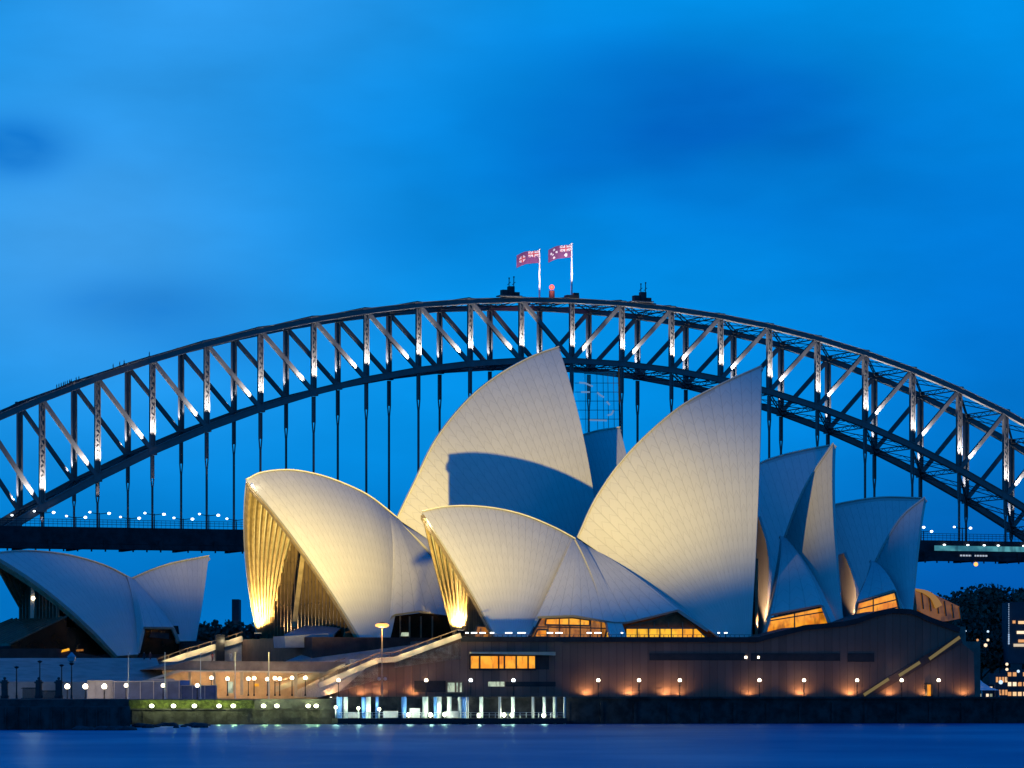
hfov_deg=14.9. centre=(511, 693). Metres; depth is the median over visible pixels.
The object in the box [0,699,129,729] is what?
wharf wall
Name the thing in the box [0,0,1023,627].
sky
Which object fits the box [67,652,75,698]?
lamp post
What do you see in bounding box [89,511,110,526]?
deck lamp
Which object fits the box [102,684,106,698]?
globe lamp
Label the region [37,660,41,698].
lamp post
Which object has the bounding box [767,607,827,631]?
window
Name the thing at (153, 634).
window
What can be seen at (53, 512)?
deck lamp
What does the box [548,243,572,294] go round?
flag
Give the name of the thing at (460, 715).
jetty
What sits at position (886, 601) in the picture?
window
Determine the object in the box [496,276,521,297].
maintenance crane
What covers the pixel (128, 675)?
flag pole
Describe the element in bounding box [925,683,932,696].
door
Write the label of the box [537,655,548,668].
window
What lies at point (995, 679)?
building
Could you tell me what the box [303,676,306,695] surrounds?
globe lamp
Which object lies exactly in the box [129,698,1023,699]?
broadwalk
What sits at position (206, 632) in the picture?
distant wood
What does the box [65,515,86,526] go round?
deck lamp
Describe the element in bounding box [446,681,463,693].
window
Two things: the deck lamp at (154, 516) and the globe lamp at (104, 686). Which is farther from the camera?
the deck lamp at (154, 516)
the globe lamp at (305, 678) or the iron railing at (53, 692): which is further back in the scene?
the globe lamp at (305, 678)
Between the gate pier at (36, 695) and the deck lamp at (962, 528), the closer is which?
the gate pier at (36, 695)
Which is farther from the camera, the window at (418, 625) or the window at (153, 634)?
the window at (153, 634)
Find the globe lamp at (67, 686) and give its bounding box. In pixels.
[65,684,69,698]
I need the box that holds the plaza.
[0,658,163,698]
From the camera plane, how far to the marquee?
1037.36 m
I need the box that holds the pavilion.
[980,685,993,696]
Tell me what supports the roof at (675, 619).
in the shell hall at (672, 541)
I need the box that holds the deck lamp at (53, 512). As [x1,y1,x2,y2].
[33,510,54,525]
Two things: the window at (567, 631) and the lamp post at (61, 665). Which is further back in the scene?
the window at (567, 631)
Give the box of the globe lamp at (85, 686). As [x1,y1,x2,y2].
[83,684,87,698]
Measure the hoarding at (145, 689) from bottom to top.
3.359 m
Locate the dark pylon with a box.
[215,634,224,660]
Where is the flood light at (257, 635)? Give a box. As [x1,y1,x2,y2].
[254,633,261,638]
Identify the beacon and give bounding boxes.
[549,285,554,303]
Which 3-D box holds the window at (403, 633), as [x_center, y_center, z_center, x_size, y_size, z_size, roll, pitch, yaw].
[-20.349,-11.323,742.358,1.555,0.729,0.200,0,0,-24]
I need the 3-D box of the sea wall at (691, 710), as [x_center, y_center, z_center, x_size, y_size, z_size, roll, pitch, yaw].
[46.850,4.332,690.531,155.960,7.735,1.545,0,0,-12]
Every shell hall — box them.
[243,346,920,647]
[421,365,961,636]
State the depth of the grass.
668.54 m
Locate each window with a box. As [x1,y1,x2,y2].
[138,626,178,653]
[149,631,168,638]
[391,613,455,637]
[401,632,408,635]
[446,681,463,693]
[469,654,536,669]
[473,625,490,636]
[488,682,503,685]
[530,618,605,636]
[533,629,547,636]
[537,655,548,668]
[544,617,590,626]
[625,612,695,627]
[625,627,705,636]
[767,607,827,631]
[855,591,899,613]
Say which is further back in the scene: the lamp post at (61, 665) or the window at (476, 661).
the window at (476, 661)
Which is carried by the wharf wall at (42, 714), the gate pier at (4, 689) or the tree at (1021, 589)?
the gate pier at (4, 689)
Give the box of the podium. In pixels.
[179,608,979,698]
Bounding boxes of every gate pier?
[0,677,8,698]
[34,677,42,698]
[54,677,62,698]
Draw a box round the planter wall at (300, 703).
[253,699,336,707]
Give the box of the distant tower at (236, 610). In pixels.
[232,599,240,624]
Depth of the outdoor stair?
760.34 m
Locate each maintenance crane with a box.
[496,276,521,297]
[628,282,655,303]
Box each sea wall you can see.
[130,708,336,724]
[342,697,1023,723]
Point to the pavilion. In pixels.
(987, 693)
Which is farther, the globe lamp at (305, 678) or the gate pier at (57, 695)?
the globe lamp at (305, 678)
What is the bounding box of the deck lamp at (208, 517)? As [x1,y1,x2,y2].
[198,513,219,528]
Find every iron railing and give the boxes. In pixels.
[21,687,34,698]
[42,690,54,698]
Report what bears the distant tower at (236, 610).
on the hills
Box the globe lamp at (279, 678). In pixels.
[278,677,281,695]
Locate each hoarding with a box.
[87,680,112,698]
[114,680,179,698]
[181,685,216,698]
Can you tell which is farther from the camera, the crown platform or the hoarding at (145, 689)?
the crown platform
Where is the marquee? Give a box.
[980,680,996,696]
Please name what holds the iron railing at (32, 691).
on the wharf wall at (42, 714)
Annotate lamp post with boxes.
[14,666,18,698]
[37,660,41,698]
[59,664,63,698]
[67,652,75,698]
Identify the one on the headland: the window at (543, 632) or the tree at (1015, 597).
the tree at (1015, 597)
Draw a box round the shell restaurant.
[0,550,209,661]
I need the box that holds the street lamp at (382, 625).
[375,622,388,696]
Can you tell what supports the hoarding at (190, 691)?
on the broadwalk
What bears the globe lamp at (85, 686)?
on the broadwalk
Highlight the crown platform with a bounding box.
[564,293,578,297]
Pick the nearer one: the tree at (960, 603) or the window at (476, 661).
the window at (476, 661)
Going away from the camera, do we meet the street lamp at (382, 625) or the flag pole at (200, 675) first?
the flag pole at (200, 675)
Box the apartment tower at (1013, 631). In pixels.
[1002,602,1023,663]
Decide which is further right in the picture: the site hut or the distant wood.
the distant wood
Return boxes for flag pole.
[127,652,128,698]
[164,652,165,698]
[200,652,201,698]
[234,652,235,698]
[268,652,269,698]
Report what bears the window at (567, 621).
in the shell hall at (672, 541)
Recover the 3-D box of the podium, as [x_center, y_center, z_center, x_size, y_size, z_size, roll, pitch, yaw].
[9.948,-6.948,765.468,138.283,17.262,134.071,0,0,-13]
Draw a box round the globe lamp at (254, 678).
[252,676,255,695]
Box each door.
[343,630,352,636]
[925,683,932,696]
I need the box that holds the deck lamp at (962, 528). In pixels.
[953,526,971,540]
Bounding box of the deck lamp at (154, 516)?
[144,512,165,527]
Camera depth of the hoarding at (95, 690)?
677.41 m
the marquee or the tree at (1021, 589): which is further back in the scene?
the tree at (1021, 589)
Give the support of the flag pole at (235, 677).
on the broadwalk
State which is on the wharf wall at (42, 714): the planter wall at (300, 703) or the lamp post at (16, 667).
the lamp post at (16, 667)
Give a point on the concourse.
(219, 671)
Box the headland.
[982,664,1021,684]
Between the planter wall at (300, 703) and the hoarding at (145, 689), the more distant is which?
the hoarding at (145, 689)
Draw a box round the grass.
[129,700,253,707]
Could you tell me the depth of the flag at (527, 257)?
1360.08 m
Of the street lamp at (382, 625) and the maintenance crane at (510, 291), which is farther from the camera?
the maintenance crane at (510, 291)
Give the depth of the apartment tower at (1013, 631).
1060.00 m
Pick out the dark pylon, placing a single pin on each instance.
(220, 647)
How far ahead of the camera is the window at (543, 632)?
714.78 m
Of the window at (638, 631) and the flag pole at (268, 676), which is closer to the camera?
the flag pole at (268, 676)
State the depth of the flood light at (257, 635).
778.60 m
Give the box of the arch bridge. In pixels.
[0,297,1023,565]
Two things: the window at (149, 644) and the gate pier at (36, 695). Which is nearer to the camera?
the gate pier at (36, 695)
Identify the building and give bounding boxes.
[989,673,1007,696]
[1000,669,1023,696]
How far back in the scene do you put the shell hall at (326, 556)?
764.13 m
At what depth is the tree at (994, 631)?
1079.79 m
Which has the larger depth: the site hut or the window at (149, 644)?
the window at (149, 644)
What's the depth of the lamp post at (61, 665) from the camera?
642.90 m
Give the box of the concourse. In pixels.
[141,661,345,698]
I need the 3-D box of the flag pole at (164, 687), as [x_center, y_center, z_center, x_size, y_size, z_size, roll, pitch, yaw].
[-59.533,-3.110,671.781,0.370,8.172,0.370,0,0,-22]
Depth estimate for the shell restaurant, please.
790.60 m
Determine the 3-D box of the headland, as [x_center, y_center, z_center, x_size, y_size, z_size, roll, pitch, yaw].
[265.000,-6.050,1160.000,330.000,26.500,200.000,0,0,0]
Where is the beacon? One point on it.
(551, 292)
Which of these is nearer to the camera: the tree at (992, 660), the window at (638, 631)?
the window at (638, 631)
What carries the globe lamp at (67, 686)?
on the broadwalk
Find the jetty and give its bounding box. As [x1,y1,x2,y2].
[332,697,566,724]
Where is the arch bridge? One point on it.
(14, 535)
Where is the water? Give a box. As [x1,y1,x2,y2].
[0,723,1023,767]
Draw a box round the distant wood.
[196,619,255,640]
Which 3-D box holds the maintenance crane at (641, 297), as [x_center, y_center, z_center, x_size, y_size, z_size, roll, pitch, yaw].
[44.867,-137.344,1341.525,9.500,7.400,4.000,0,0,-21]
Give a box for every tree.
[942,590,986,621]
[945,583,1004,622]
[945,612,1000,641]
[964,613,1001,672]
[974,583,1023,672]
[974,639,1009,680]
[1009,587,1023,668]
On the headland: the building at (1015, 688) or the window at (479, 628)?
the building at (1015, 688)
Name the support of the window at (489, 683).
in the podium
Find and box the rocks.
[72,722,210,729]
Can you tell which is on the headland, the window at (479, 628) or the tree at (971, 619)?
the tree at (971, 619)
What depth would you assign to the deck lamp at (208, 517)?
1283.25 m
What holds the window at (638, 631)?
in the shell hall at (672, 541)
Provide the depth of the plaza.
707.66 m
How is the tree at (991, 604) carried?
on the headland
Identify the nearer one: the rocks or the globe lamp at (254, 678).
the rocks
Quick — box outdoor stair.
[157,632,242,661]
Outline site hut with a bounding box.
[150,679,189,698]
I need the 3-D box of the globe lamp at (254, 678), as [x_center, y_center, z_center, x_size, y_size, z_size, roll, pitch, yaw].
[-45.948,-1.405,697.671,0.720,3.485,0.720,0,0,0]
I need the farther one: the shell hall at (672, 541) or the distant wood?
the distant wood
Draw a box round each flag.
[517,248,540,305]
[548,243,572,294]
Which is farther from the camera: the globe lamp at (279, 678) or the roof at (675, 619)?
the roof at (675, 619)

